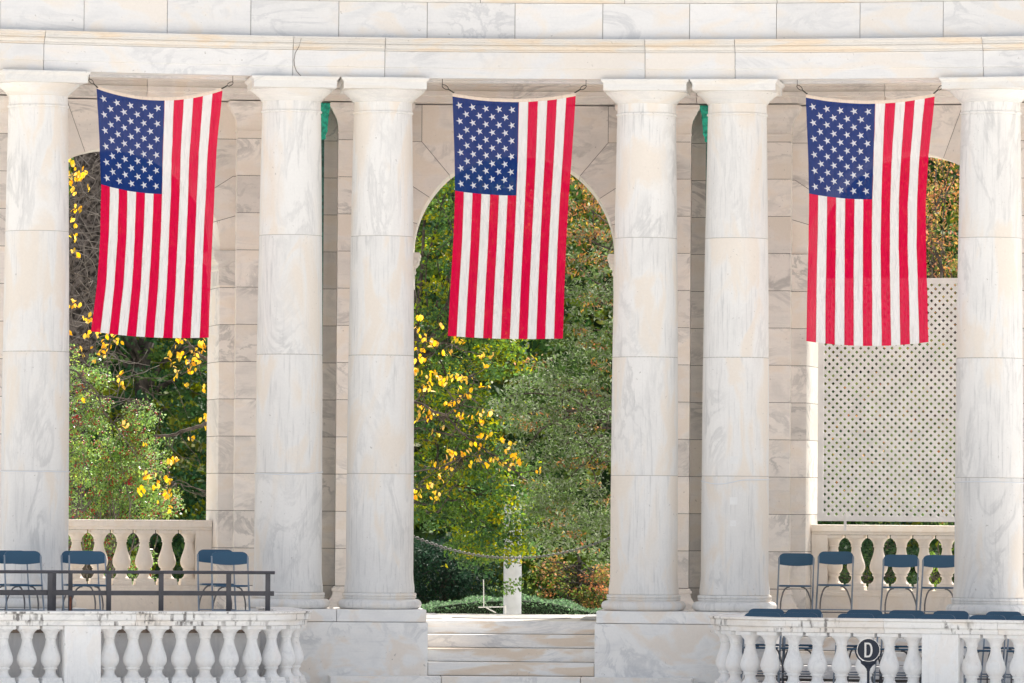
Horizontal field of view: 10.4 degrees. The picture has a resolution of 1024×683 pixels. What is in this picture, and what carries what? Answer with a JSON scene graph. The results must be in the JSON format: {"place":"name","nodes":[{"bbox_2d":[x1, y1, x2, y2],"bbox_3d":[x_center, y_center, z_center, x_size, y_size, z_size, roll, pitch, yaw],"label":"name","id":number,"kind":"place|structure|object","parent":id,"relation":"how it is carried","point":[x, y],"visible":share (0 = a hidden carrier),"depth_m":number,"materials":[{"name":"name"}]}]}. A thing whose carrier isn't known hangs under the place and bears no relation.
{"place":"outdoors","nodes":[
{"label":"outdoors","id":0,"kind":"place"},
{"bbox_2d":[8,629,259,680],"bbox_3d":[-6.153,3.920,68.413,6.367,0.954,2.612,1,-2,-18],"label":"stage block","id":1,"kind":"structure","parent":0,"point":[145,643],"depth_m":67.81,"materials":[{"name":"stone"}]},
{"bbox_2d":[0,550,30,609],"bbox_3d":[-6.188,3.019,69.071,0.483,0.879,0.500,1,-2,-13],"label":"folding chair","id":2,"kind":"object","parent":1,"relation":"on","point":[2,552],"visible":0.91,"depth_m":69.18,"materials":[{"name":"blue plastic"}]},
{"bbox_2d":[3,551,44,610],"bbox_3d":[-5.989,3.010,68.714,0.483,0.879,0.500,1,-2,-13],"label":"folding chair","id":3,"kind":"object","parent":1,"relation":"on","point":[22,557],"visible":0.88,"depth_m":68.85,"materials":[{"name":"blue plastic"}]},
{"bbox_2d":[52,574,72,610],"bbox_3d":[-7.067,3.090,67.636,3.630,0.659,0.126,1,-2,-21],"label":"metal railing","id":4,"kind":"object","parent":1,"relation":"on","point":[70,582],"visible":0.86,"depth_m":68.21,"materials":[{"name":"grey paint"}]},
{"bbox_2d":[61,551,100,610],"bbox_3d":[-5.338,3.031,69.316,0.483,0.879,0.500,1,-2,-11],"label":"folding chair","id":5,"kind":"object","parent":1,"relation":"on","point":[64,556],"visible":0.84,"depth_m":69.37,"materials":[{"name":"blue plastic"}]},
{"bbox_2d":[68,551,105,610],"bbox_3d":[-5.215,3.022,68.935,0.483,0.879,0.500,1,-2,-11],"label":"folding chair","id":6,"kind":"object","parent":1,"relation":"on","point":[87,557],"visible":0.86,"depth_m":69.09,"materials":[{"name":"blue plastic"}]},
{"bbox_2d":[0,570,274,610],"bbox_3d":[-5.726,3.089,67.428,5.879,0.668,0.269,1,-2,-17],"label":"metal railing","id":7,"kind":"object","parent":1,"relation":"on","point":[228,593],"visible":0.94,"depth_m":67.89,"materials":[{"name":"black metal"}]},
{"bbox_2d":[197,549,236,610],"bbox_3d":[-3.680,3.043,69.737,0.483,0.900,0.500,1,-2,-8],"label":"folding chair","id":8,"kind":"object","parent":1,"relation":"on","point":[204,555],"visible":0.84,"depth_m":69.84,"materials":[{"name":"blue plastic"}]},
{"bbox_2d":[211,552,250,610],"bbox_3d":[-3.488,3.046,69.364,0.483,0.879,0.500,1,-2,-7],"label":"folding chair","id":9,"kind":"object","parent":1,"relation":"on","point":[230,558],"visible":0.84,"depth_m":69.51,"materials":[{"name":"blue plastic"}]},
{"bbox_2d":[70,163,959,601],"bbox_3d":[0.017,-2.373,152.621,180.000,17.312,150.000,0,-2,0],"label":"hillside","id":10,"kind":"structure","parent":0,"point":[416,449],"depth_m":111.11,"materials":[{"name":"green plant"}]},
{"bbox_2d":[68,151,158,550],"bbox_3d":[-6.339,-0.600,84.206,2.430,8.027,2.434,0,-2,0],"label":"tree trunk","id":11,"kind":"object","parent":10,"relation":"on","point":[86,244],"visible":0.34,"depth_m":84.81,"materials":[{"name":"plant"}]},
{"bbox_2d":[68,344,186,584],"bbox_3d":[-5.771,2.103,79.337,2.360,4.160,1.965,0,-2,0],"label":"berry bush","id":12,"kind":"object","parent":10,"relation":"on","point":[111,499],"visible":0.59,"depth_m":79.21,"materials":[{"name":"green plant"}]},
{"bbox_2d":[68,159,188,496],"bbox_3d":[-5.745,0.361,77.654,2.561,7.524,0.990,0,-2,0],"label":"yellow leaf tree","id":13,"kind":"object","parent":10,"relation":"on","point":[80,177],"visible":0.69,"depth_m":77.61,"materials":[{"name":"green plant"}]},
{"bbox_2d":[69,158,207,584],"bbox_3d":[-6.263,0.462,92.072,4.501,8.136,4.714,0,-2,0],"label":"dark evergreen tree","id":14,"kind":"object","parent":10,"relation":"on","point":[139,349],"visible":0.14,"depth_m":91.55,"materials":[{"name":"green plant"}]},
{"bbox_2d":[123,315,540,512],"bbox_3d":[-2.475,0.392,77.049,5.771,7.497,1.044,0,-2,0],"label":"yellow leaf tree","id":15,"kind":"object","parent":10,"relation":"on","point":[451,453],"visible":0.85,"depth_m":76.98,"materials":[{"name":"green plant"}]},
{"bbox_2d":[413,531,503,605],"bbox_3d":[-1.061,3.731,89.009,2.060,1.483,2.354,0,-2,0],"label":"dark conifer shrub","id":16,"kind":"object","parent":10,"relation":"on","point":[460,589],"visible":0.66,"depth_m":88.58,"materials":[{"name":"green plant"}]},
{"bbox_2d":[414,176,563,595],"bbox_3d":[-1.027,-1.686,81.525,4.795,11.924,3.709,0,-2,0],"label":"broadleaf tree","id":17,"kind":"object","parent":10,"relation":"on","point":[475,474],"visible":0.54,"depth_m":80.75,"materials":[{"name":"green plant"}]},
{"bbox_2d":[478,489,521,613],"bbox_3d":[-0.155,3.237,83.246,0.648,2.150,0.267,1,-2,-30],"label":"pale post","id":18,"kind":"object","parent":10,"relation":"on","point":[511,604],"visible":0.47,"depth_m":83.22,"materials":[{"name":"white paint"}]},
{"bbox_2d":[420,593,602,614],"bbox_3d":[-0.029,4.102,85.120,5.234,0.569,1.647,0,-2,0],"label":"clipped hedge","id":19,"kind":"object","parent":10,"relation":"on","point":[530,604],"visible":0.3,"depth_m":84.38,"materials":[{"name":"green plant"}]},
{"bbox_2d":[68,157,959,609],"bbox_3d":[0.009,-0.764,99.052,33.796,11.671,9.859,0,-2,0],"label":"distant woodland","id":20,"kind":"object","parent":10,"relation":"on","point":[540,347],"visible":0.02,"depth_m":97.52,"materials":[{"name":"green plant"}]},
{"bbox_2d":[478,175,613,566],"bbox_3d":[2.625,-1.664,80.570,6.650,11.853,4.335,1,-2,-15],"label":"tree","id":21,"kind":"object","parent":10,"relation":"on","point":[519,407],"visible":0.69,"depth_m":79.06,"materials":[{"name":"green plant"}]},
{"bbox_2d":[523,548,609,609],"bbox_3d":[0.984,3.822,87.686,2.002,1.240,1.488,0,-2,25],"label":"orange shrub","id":22,"kind":"object","parent":10,"relation":"on","point":[582,591],"visible":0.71,"depth_m":87.67,"materials":[{"name":"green plant"}]},
{"bbox_2d":[818,521,937,589],"bbox_3d":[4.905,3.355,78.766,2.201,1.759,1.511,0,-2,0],"label":"dark evergreen shrub","id":23,"kind":"object","parent":10,"relation":"on","point":[866,553],"visible":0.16,"depth_m":78.57,"materials":[{"name":"green plant"}]},
{"bbox_2d":[824,157,959,550],"bbox_3d":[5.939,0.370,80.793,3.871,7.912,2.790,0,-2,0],"label":"autumn tree","id":24,"kind":"object","parent":10,"relation":"on","point":[933,263],"visible":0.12,"depth_m":80.66,"materials":[{"name":"green plant"}]},
{"bbox_2d":[929,541,954,590],"bbox_3d":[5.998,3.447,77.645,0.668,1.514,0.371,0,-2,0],"label":"leafy plant","id":25,"kind":"object","parent":10,"relation":"on","point":[934,580],"visible":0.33,"depth_m":77.66,"materials":[{"name":"green plant"}]},
{"bbox_2d":[426,614,879,637],"bbox_3d":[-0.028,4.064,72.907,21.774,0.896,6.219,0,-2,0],"label":"platform floor","id":26,"kind":"structure","parent":0,"point":[453,618],"depth_m":73.18,"materials":[{"name":"stone"}]},
{"bbox_2d":[68,519,211,610],"bbox_3d":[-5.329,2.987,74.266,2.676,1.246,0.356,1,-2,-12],"label":"balustrade","id":27,"kind":"object","parent":26,"relation":"on","point":[196,535],"visible":0.6,"depth_m":74.25,"materials":[{"name":"stone"}]},
{"bbox_2d":[426,620,595,676],"bbox_3d":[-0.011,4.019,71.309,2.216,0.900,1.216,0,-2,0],"label":"marble steps","id":28,"kind":"structure","parent":26,"relation":"on","point":[516,648],"depth_m":71.09,"materials":[{"name":"grey stone"}]},
{"bbox_2d":[426,613,595,619],"bbox_3d":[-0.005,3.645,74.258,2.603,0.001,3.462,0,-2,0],"label":"floor inlay","id":29,"kind":"object","parent":26,"relation":"on","point":[436,616],"visible":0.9,"depth_m":73.76,"materials":[{"name":"grey stone"}]},
{"bbox_2d":[0,77,1023,611],"bbox_3d":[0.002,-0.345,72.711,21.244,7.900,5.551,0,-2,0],"label":"arcade wall","id":30,"kind":"structure","parent":26,"relation":"on","point":[230,465],"depth_m":74.04,"materials":[{"name":"stone"}]},
{"bbox_2d":[321,103,329,370],"bbox_3d":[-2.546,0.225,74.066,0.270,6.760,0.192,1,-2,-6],"label":"copper downspout","id":31,"kind":"object","parent":30,"relation":"attached to","point":[325,108],"visible":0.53,"depth_m":74.09,"materials":[{"name":"green metal"}]},
{"bbox_2d":[413,535,609,558],"bbox_3d":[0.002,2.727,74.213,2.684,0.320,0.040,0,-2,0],"label":"metal chain","id":32,"kind":"object","parent":30,"relation":"attached to","point":[469,553],"visible":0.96,"depth_m":74.21,"materials":[{"name":"grey metal"}]},
{"bbox_2d":[700,106,707,177],"bbox_3d":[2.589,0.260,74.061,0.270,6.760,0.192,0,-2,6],"label":"copper downspout","id":33,"kind":"object","parent":30,"relation":"attached to","point":[704,112],"visible":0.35,"depth_m":74.09,"materials":[{"name":"green metal"}]},
{"bbox_2d":[817,278,957,530],"bbox_3d":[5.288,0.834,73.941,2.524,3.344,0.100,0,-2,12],"label":"lattice screen","id":34,"kind":"object","parent":30,"relation":"attached to","point":[822,515],"visible":0.44,"depth_m":74.00,"materials":[{"name":"paint"}]},
{"bbox_2d":[776,553,814,612],"bbox_3d":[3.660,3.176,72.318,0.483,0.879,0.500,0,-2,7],"label":"folding chair","id":35,"kind":"object","parent":26,"relation":"on","point":[796,559],"visible":0.93,"depth_m":72.47,"materials":[{"name":"blue plastic"}]},
{"bbox_2d":[815,551,853,612],"bbox_3d":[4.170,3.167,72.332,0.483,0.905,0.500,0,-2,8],"label":"folding chair","id":36,"kind":"object","parent":26,"relation":"on","point":[834,557],"visible":0.95,"depth_m":72.48,"materials":[{"name":"blue plastic"}]},
{"bbox_2d":[776,633,921,681],"bbox_3d":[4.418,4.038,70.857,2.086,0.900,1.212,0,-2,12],"label":"marble steps","id":37,"kind":"structure","parent":26,"relation":"on","point":[829,647],"depth_m":70.67,"materials":[{"name":"grey stone"}]},
{"bbox_2d":[811,524,954,617],"bbox_3d":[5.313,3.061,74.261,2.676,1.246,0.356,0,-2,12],"label":"balustrade","id":38,"kind":"object","parent":26,"relation":"on","point":[835,597],"visible":0.63,"depth_m":74.24,"materials":[{"name":"stone"}]},
{"bbox_2d":[880,555,918,613],"bbox_3d":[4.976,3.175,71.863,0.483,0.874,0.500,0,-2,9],"label":"folding chair","id":39,"kind":"object","parent":26,"relation":"on","point":[900,560],"visible":0.93,"depth_m":72.00,"materials":[{"name":"blue plastic"}]},
{"bbox_2d":[919,555,953,613],"bbox_3d":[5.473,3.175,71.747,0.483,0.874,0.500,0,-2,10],"label":"folding chair","id":40,"kind":"object","parent":26,"relation":"on","point":[940,561],"visible":0.69,"depth_m":71.90,"materials":[{"name":"blue plastic"}]},
{"bbox_2d":[758,681,906,682],"bbox_3d":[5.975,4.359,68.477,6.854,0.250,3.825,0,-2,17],"label":"floor","id":41,"kind":"structure","parent":0,"point":[829,682],"depth_m":70.14,"materials":[{"name":"grey stone"}]},
{"bbox_2d":[741,612,780,682],"bbox_3d":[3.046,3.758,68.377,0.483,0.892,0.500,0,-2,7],"label":"folding chair","id":42,"kind":"object","parent":41,"relation":"on","point":[761,614],"visible":0.35,"depth_m":68.55,"materials":[{"name":"blue plastic"}]},
{"bbox_2d":[744,609,783,680],"bbox_3d":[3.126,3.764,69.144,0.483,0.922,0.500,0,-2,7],"label":"folding chair","id":43,"kind":"object","parent":41,"relation":"on","point":[780,612],"visible":0.26,"depth_m":69.29,"materials":[{"name":"blue plastic"}]},
{"bbox_2d":[777,613,818,682],"bbox_3d":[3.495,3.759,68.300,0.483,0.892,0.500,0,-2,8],"label":"folding chair","id":44,"kind":"object","parent":41,"relation":"on","point":[807,615],"visible":0.38,"depth_m":68.45,"materials":[{"name":"blue plastic"}]},
{"bbox_2d":[781,609,822,682],"bbox_3d":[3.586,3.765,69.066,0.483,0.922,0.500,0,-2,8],"label":"folding chair","id":45,"kind":"object","parent":41,"relation":"on","point":[818,613],"visible":0.31,"depth_m":69.22,"materials":[{"name":"blue plastic"}]},
{"bbox_2d":[833,613,873,682],"bbox_3d":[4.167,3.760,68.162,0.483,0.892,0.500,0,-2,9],"label":"folding chair","id":46,"kind":"object","parent":41,"relation":"on","point":[852,615],"visible":0.3,"depth_m":68.34,"materials":[{"name":"blue plastic"}]},
{"bbox_2d":[847,610,882,682],"bbox_3d":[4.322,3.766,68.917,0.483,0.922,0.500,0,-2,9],"label":"folding chair","id":47,"kind":"object","parent":41,"relation":"on","point":[876,613],"visible":0.34,"depth_m":69.06,"materials":[{"name":"blue plastic"}]},
{"bbox_2d":[708,612,1023,682],"bbox_3d":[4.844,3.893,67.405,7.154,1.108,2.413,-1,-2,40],"label":"front balustrade","id":48,"kind":"object","parent":41,"relation":"on","point":[943,660],"visible":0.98,"depth_m":67.19,"materials":[{"name":"stone"}]},
{"bbox_2d":[873,614,914,682],"bbox_3d":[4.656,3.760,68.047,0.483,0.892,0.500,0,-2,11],"label":"folding chair","id":49,"kind":"object","parent":41,"relation":"on","point":[898,616],"visible":0.38,"depth_m":68.20,"materials":[{"name":"blue plastic"}]},
{"bbox_2d":[883,610,923,682],"bbox_3d":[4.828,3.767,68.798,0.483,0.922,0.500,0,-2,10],"label":"folding chair","id":50,"kind":"object","parent":41,"relation":"on","point":[916,614],"visible":0.25,"depth_m":68.95,"materials":[{"name":"blue plastic"}]},
{"bbox_2d":[919,614,954,682],"bbox_3d":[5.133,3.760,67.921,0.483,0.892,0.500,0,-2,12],"label":"folding chair","id":51,"kind":"object","parent":41,"relation":"on","point":[933,616],"visible":0.23,"depth_m":68.11,"materials":[{"name":"blue plastic"}]},
{"bbox_2d":[933,611,969,682],"bbox_3d":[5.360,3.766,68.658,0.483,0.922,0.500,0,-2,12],"label":"folding chair","id":52,"kind":"object","parent":41,"relation":"on","point":[963,615],"visible":0.22,"depth_m":68.81,"materials":[{"name":"blue plastic"}]},
{"bbox_2d":[963,615,1005,682],"bbox_3d":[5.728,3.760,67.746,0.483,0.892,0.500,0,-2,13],"label":"folding chair","id":53,"kind":"object","parent":41,"relation":"on","point":[987,617],"visible":0.35,"depth_m":67.90,"materials":[{"name":"blue plastic"}]},
{"bbox_2d":[980,611,1021,682],"bbox_3d":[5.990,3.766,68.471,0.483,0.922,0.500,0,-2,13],"label":"folding chair","id":54,"kind":"object","parent":41,"relation":"on","point":[1007,615],"visible":0.28,"depth_m":68.62,"materials":[{"name":"blue plastic"}]},
{"bbox_2d":[1003,616,1023,682],"bbox_3d":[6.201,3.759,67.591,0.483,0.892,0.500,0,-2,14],"label":"folding chair","id":55,"kind":"object","parent":41,"relation":"on","point":[1015,618],"visible":0.41,"depth_m":67.68,"materials":[{"name":"blue plastic"}]},
{"label":"ground","id":56,"kind":"structure","parent":0,"visible":0},
{"bbox_2d":[0,607,312,682],"bbox_3d":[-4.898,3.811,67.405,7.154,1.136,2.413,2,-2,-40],"label":"front balustrade","id":57,"kind":"object","parent":56,"relation":"on","point":[80,656],"visible":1,"depth_m":67.21,"materials":[{"name":"stone"}]},
{"bbox_2d":[259,621,427,682],"bbox_3d":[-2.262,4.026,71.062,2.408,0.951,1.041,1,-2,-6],"label":"marble pedestal","id":58,"kind":"object","parent":56,"relation":"on","point":[365,648],"visible":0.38,"depth_m":70.61,"materials":[{"name":"white stone"}]},
{"bbox_2d":[239,75,339,621],"bbox_3d":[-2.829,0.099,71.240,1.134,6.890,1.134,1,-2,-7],"label":"marble column","id":59,"kind":"structure","parent":58,"relation":"on","point":[288,526],"depth_m":70.90,"materials":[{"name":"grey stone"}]},
{"bbox_2d":[254,471,322,474],"bbox_3d":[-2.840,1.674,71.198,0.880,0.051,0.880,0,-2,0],"label":"joint","id":60,"kind":"object","parent":59,"relation":"attached to","point":[289,474],"depth_m":70.83,"materials":[{"name":"white stone"}]},
{"bbox_2d":[0,0,1023,83],"bbox_3d":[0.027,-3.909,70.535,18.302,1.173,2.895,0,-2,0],"label":"entablature","id":61,"kind":"structure","parent":59,"relation":"on","point":[597,41],"depth_m":70.83,"materials":[{"name":"stone"}]},
{"bbox_2d":[89,74,232,337],"bbox_3d":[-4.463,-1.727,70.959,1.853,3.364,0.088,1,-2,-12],"label":"hanging flag","id":62,"kind":"object","parent":61,"relation":"hanging from","point":[157,162],"visible":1,"depth_m":70.95,"materials":[{"name":"multicoloured fabric"}]},
{"bbox_2d":[442,79,586,338],"bbox_3d":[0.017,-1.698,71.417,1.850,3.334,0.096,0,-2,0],"label":"hanging flag","id":63,"kind":"object","parent":61,"relation":"hanging from","point":[513,158],"visible":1,"depth_m":71.42,"materials":[{"name":"multicoloured fabric"}]},
{"bbox_2d":[796,80,941,345],"bbox_3d":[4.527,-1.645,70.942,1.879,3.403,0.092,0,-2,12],"label":"hanging flag","id":64,"kind":"object","parent":61,"relation":"hanging from","point":[867,266],"visible":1,"depth_m":70.97,"materials":[{"name":"multicoloured fabric"}]},
{"bbox_2d":[333,77,428,621],"bbox_3d":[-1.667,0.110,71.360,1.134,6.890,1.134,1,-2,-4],"label":"marble column","id":65,"kind":"structure","parent":58,"relation":"on","point":[379,584],"depth_m":71.01,"materials":[{"name":"grey stone"}]},
{"bbox_2d":[328,675,693,682],"bbox_3d":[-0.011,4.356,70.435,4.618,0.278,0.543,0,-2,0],"label":"base step","id":66,"kind":"object","parent":56,"relation":"on","point":[428,679],"visible":1,"depth_m":70.27,"materials":[{"name":"stone"}]},
{"bbox_2d":[594,623,782,682],"bbox_3d":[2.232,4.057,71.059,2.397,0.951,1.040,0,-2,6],"label":"marble pedestal","id":67,"kind":"object","parent":56,"relation":"on","point":[659,650],"visible":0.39,"depth_m":70.61,"materials":[{"name":"white stone"}]},
{"bbox_2d":[596,79,691,623],"bbox_3d":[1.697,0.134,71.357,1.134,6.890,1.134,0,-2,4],"label":"marble column","id":68,"kind":"structure","parent":67,"relation":"on","point":[643,586],"depth_m":71.01,"materials":[{"name":"grey stone"}]},
{"bbox_2d":[686,79,784,623],"bbox_3d":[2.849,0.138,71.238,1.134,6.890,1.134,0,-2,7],"label":"marble column","id":69,"kind":"structure","parent":67,"relation":"on","point":[735,515],"depth_m":70.89,"materials":[{"name":"grey stone"}]},
{"bbox_2d":[855,638,881,682],"bbox_3d":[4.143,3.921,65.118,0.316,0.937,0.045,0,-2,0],"label":"section sign","id":70,"kind":"object","parent":56,"relation":"on","point":[868,651],"visible":1,"depth_m":65.12,"materials":[{"name":"black metal"}]},
{"bbox_2d":[964,638,1013,682],"bbox_3d":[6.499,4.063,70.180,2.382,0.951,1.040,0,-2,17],"label":"marble pedestal","id":71,"kind":"object","parent":56,"relation":"on","point":[986,654],"depth_m":69.84,"materials":[{"name":"white stone"}]},
{"bbox_2d":[939,76,1023,616],"bbox_3d":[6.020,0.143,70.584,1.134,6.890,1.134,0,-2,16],"label":"marble column","id":72,"kind":"structure","parent":71,"relation":"on","point":[988,561],"depth_m":70.24,"materials":[{"name":"grey stone"}]},
{"bbox_3d":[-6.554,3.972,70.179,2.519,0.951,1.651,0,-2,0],"label":"marble pedestal","id":73,"kind":"object","parent":56,"relation":"on","visible":0},
{"bbox_2d":[0,69,90,610],"bbox_3d":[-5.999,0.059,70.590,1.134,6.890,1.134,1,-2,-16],"label":"marble column","id":74,"kind":"structure","parent":73,"relation":"on","point":[34,511],"depth_m":70.25,"materials":[{"name":"grey stone"}]},
{"bbox_2d":[0,471,69,471],"bbox_3d":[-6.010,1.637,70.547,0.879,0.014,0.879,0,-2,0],"label":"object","id":75,"kind":"object","parent":74,"relation":"attached to","point":[34,471],"depth_m":70.17,"materials":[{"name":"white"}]}
]}

